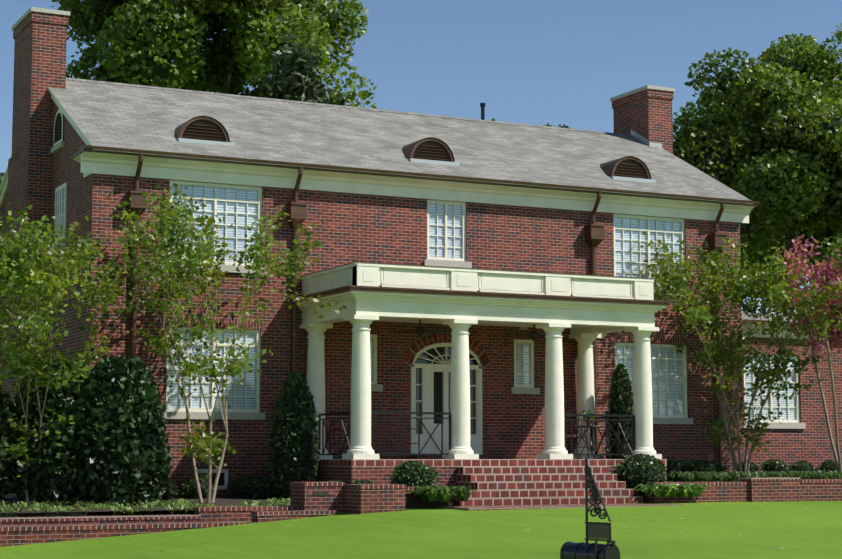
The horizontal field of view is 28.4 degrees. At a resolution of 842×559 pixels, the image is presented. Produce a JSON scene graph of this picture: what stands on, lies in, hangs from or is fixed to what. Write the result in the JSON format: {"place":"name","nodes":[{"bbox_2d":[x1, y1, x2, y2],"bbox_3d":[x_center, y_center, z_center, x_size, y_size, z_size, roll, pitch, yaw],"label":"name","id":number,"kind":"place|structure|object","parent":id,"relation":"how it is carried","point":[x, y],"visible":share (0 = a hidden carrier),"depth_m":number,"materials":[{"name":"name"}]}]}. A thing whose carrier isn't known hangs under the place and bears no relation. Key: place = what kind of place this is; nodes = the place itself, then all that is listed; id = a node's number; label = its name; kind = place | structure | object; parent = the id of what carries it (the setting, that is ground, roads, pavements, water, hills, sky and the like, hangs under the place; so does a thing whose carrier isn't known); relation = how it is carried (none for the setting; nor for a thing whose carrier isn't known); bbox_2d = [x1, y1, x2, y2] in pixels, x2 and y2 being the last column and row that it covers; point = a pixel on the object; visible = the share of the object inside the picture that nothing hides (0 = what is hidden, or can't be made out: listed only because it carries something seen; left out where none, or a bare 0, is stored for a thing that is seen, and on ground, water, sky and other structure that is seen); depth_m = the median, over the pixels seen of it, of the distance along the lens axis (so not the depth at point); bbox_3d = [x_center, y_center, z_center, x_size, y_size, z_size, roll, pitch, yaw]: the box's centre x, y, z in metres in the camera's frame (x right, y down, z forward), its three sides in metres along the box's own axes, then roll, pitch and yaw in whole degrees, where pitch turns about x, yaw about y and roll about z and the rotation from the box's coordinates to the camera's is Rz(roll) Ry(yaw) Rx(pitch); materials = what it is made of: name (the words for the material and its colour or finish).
{"place":"outdoors","nodes":[
{"label":"outdoors","id":0,"kind":"place"},
{"bbox_2d":[0,501,841,558],"bbox_3d":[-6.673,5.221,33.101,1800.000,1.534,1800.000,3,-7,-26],"label":"lawn","id":1,"kind":"structure","parent":0,"point":[793,529],"depth_m":25.99,"materials":[{"name":"green plant"}]},
{"bbox_2d":[0,172,4,185],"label":"tree","id":2,"kind":"object","parent":1,"relation":"on","point":[2,175],"depth_m":43.81,"materials":[{"name":"green plant"}]},
{"bbox_2d":[50,0,376,108],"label":"oak tree","id":3,"kind":"object","parent":1,"relation":"on","point":[155,43],"visible":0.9,"depth_m":58.66,"materials":[{"name":"green plant"}]},
{"bbox_2d":[261,40,329,103],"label":"pine tree","id":4,"kind":"object","parent":1,"relation":"on","point":[294,78],"visible":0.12,"depth_m":50.43,"materials":[{"name":"green plant"}]},
{"bbox_2d":[0,7,759,516],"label":"georgian brick house","id":5,"kind":"structure","parent":1,"relation":"on","point":[62,171],"depth_m":36.87,"materials":[{"name":"red brick"}]},
{"bbox_2d":[0,78,751,203],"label":"house roof","id":6,"kind":"structure","parent":5,"relation":"attached to","point":[120,115],"depth_m":38.79,"materials":[{"name":"grey tile"}]},
{"bbox_2d":[0,477,841,546],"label":"ground beds and retaining walls","id":7,"kind":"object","parent":1,"relation":"on","point":[312,499],"visible":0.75,"depth_m":30.69,"materials":[{"name":"brick"}]},
{"bbox_2d":[0,386,31,501],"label":"holly shrub","id":8,"kind":"object","parent":7,"relation":"on","point":[7,469],"visible":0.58,"depth_m":30.79,"materials":[{"name":"green plant"}]},
{"bbox_2d":[10,359,89,504],"bbox_3d":[-6.963,2.915,31.596,2.000,2.838,2.051,3,-7,-26],"label":"holly shrub","id":9,"kind":"object","parent":7,"relation":"on","point":[54,470],"visible":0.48,"depth_m":30.91,"materials":[{"name":"green plant"}]},
{"bbox_2d":[0,202,192,504],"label":"crape myrtle tree","id":10,"kind":"object","parent":7,"relation":"on","point":[27,258],"visible":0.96,"depth_m":30.53,"materials":[{"name":"green plant"}]},
{"bbox_2d":[72,356,172,505],"bbox_3d":[-5.694,2.898,31.635,2.082,2.874,1.919,3,-7,-26],"label":"holly shrub","id":11,"kind":"object","parent":7,"relation":"on","point":[127,449],"visible":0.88,"depth_m":31.05,"materials":[{"name":"green plant"}]},
{"bbox_2d":[0,497,289,515],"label":"plants","id":12,"kind":"object","parent":7,"relation":"on","point":[145,505],"visible":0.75,"depth_m":30.37,"materials":[{"name":"green plant"}]},
{"bbox_2d":[156,479,178,499],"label":"boxwood shrub","id":13,"kind":"object","parent":7,"relation":"on","point":[170,492],"visible":0.4,"depth_m":32.72,"materials":[{"name":"green plant"}]},
{"bbox_2d":[180,475,213,498],"bbox_3d":[-4.481,4.185,33.428,0.715,0.550,0.677,3,-7,-26],"label":"boxwood shrub","id":14,"kind":"object","parent":7,"relation":"on","point":[188,489],"visible":0.62,"depth_m":33.26,"materials":[{"name":"green plant"}]},
{"bbox_2d":[97,176,346,502],"bbox_3d":[-4.162,1.194,32.733,4.570,6.576,6.070,1,-6,-11],"label":"crape myrtle tree","id":15,"kind":"object","parent":7,"relation":"on","point":[193,264],"visible":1,"depth_m":32.25,"materials":[{"name":"green plant"}]},
{"bbox_2d":[226,475,254,497],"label":"boxwood shrub","id":16,"kind":"object","parent":7,"relation":"on","point":[238,486],"visible":0.81,"depth_m":33.74,"materials":[{"name":"green plant"}]},
{"bbox_2d":[249,476,276,498],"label":"boxwood shrub","id":17,"kind":"object","parent":7,"relation":"on","point":[261,488],"visible":0.77,"depth_m":33.59,"materials":[{"name":"green plant"}]},
{"bbox_2d":[267,371,320,499],"bbox_3d":[-2.567,3.164,33.672,1.093,2.619,1.067,3,-7,-26],"label":"arborvitae shrub","id":18,"kind":"object","parent":7,"relation":"on","point":[292,444],"visible":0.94,"depth_m":33.41,"materials":[{"name":"green plant"}]},
{"bbox_2d":[350,479,375,483],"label":"boxwood shrub","id":19,"kind":"object","parent":7,"relation":"on","point":[360,481],"visible":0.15,"depth_m":32.20,"materials":[{"name":"green plant"}]},
{"bbox_2d":[390,460,439,486],"bbox_3d":[-0.141,3.869,32.381,1.009,0.719,0.920,3,-7,-26],"label":"boxwood shrub","id":20,"kind":"object","parent":7,"relation":"on","point":[410,473],"visible":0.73,"depth_m":32.12,"materials":[{"name":"green plant"}]},
{"bbox_2d":[408,485,480,501],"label":"shrub","id":21,"kind":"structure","parent":7,"relation":"on","point":[429,493],"depth_m":31.18,"materials":[{"name":"green plant"}]},
{"bbox_2d":[605,363,633,458],"bbox_3d":[4.545,3.244,37.749,0.790,2.713,0.771,3,-7,-26],"label":"arborvitae shrub","id":22,"kind":"object","parent":7,"relation":"on","point":[620,402],"visible":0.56,"depth_m":37.60,"materials":[{"name":"green plant"}]},
{"bbox_2d":[614,453,666,488],"bbox_3d":[4.587,4.045,34.864,1.096,0.833,1.205,3,-7,-26],"label":"boxwood shrub","id":23,"kind":"object","parent":7,"relation":"on","point":[635,471],"visible":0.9,"depth_m":34.55,"materials":[{"name":"green plant"}]},
{"bbox_2d":[634,483,711,496],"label":"shrub","id":24,"kind":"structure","parent":7,"relation":"on","point":[672,489],"depth_m":33.62,"materials":[{"name":"green plant"}]},
{"bbox_2d":[667,459,687,480],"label":"boxwood shrub","id":25,"kind":"object","parent":7,"relation":"on","point":[673,465],"visible":0.42,"depth_m":38.20,"materials":[{"name":"green plant"}]},
{"bbox_2d":[685,459,715,480],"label":"boxwood shrub","id":26,"kind":"object","parent":7,"relation":"on","point":[701,465],"visible":0.54,"depth_m":38.03,"materials":[{"name":"green plant"}]},
{"bbox_2d":[710,460,727,480],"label":"boxwood shrub","id":27,"kind":"object","parent":7,"relation":"on","point":[720,468],"visible":0.33,"depth_m":38.65,"materials":[{"name":"green plant"}]},
{"bbox_2d":[630,232,841,472],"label":"crape myrtle tree","id":28,"kind":"object","parent":7,"relation":"on","point":[764,283],"visible":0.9,"depth_m":38.91,"materials":[{"name":"green plant"}]},
{"bbox_2d":[732,461,760,476],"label":"boxwood shrub","id":29,"kind":"object","parent":7,"relation":"on","point":[753,467],"visible":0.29,"depth_m":39.64,"materials":[{"name":"green plant"}]},
{"bbox_2d":[667,470,841,481],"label":"ground cover plants","id":30,"kind":"object","parent":7,"relation":"on","point":[709,476],"visible":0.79,"depth_m":36.25,"materials":[{"name":"green plant"}]},
{"bbox_2d":[761,459,788,472],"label":"boxwood shrub","id":31,"kind":"object","parent":7,"relation":"on","point":[775,465],"visible":0.6,"depth_m":40.25,"materials":[{"name":"green plant"}]},
{"bbox_2d":[786,460,816,471],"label":"boxwood shrub","id":32,"kind":"object","parent":7,"relation":"on","point":[803,465],"visible":0.52,"depth_m":40.57,"materials":[{"name":"green plant"}]},
{"bbox_2d":[772,233,841,471],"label":"tree","id":33,"kind":"object","parent":7,"relation":"on","point":[834,264],"visible":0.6,"depth_m":38.36,"materials":[{"name":"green plant"}]},
{"bbox_2d":[817,460,837,471],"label":"boxwood shrub","id":34,"kind":"object","parent":7,"relation":"on","point":[828,466],"visible":0.44,"depth_m":40.99,"materials":[{"name":"green plant"}]},
{"bbox_2d":[311,459,666,505],"bbox_3d":[1.630,4.855,34.741,7.412,2.200,4.500,3,-7,-26],"label":"porch brick base and steps","id":35,"kind":"object","parent":1,"relation":"on","point":[496,482],"visible":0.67,"depth_m":33.41,"materials":[{"name":"red brick"}]},
{"bbox_2d":[318,411,634,454],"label":"porch iron railings","id":36,"kind":"object","parent":35,"relation":"on","point":[591,429],"visible":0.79,"depth_m":34.75,"materials":[{"name":"black metal"}]},
{"bbox_2d":[300,315,661,458],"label":"porch columns","id":37,"kind":"structure","parent":35,"relation":"on","point":[361,447],"depth_m":34.97,"materials":[{"name":"white paint"}]},
{"bbox_2d":[291,262,670,334],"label":"porch roof","id":38,"kind":"structure","parent":37,"relation":"on","point":[580,303],"depth_m":34.58,"materials":[{"name":"white paint"}]},
{"bbox_2d":[390,319,447,336],"bbox_3d":[-0.041,1.012,35.335,1.255,0.410,1.210,3,-7,-26],"label":"ceiling fan","id":39,"kind":"object","parent":38,"relation":"hanging from","point":[419,331],"visible":0.92,"depth_m":35.20,"materials":[{"name":"brown wood"}]},
{"bbox_2d":[505,324,545,340],"bbox_3d":[2.460,1.142,36.564,1.255,0.410,1.210,3,-7,-26],"label":"ceiling fan","id":40,"kind":"object","parent":38,"relation":"hanging from","point":[534,335],"visible":0.81,"depth_m":36.45,"materials":[{"name":"brown wood"}]},
{"bbox_2d":[566,410,588,458],"bbox_3d":[3.401,3.407,36.533,0.485,1.061,0.442,-6,-8,43],"label":"bistro chair","id":41,"kind":"object","parent":35,"relation":"on","point":[576,436],"visible":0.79,"depth_m":36.43,"materials":[{"name":"black metal"}]},
{"bbox_2d":[576,410,603,458],"bbox_3d":[3.742,3.426,36.952,0.620,1.118,0.620,3,-7,-26],"label":"table pot plant","id":42,"kind":"object","parent":35,"relation":"on","point":[589,417],"visible":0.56,"depth_m":36.94,"materials":[{"name":"green plant"}]},
{"bbox_2d":[491,118,571,128],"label":"tree","id":43,"kind":"object","parent":1,"relation":"on","point":[547,124],"depth_m":87.36,"materials":[{"name":"green plant"}]},
{"bbox_2d":[560,456,619,558],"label":"mailbox","id":44,"kind":"object","parent":1,"relation":"on","point":[599,531],"visible":1,"depth_m":13.51,"materials":[{"name":"black metal"}]},
{"bbox_2d":[672,22,841,312],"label":"oak tree","id":45,"kind":"object","parent":1,"relation":"on","point":[768,135],"depth_m":54.95,"materials":[{"name":"green plant"}]},
{"bbox_2d":[742,312,841,470],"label":"one-storey wing","id":46,"kind":"object","parent":1,"relation":"on","point":[800,433],"visible":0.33,"depth_m":41.99,"materials":[{"name":"brick"}]},
{"bbox_2d":[0,0,841,313],"label":"sky","id":47,"kind":"structure","parent":0,"point":[532,62],"materials":[{"name":"blue"}]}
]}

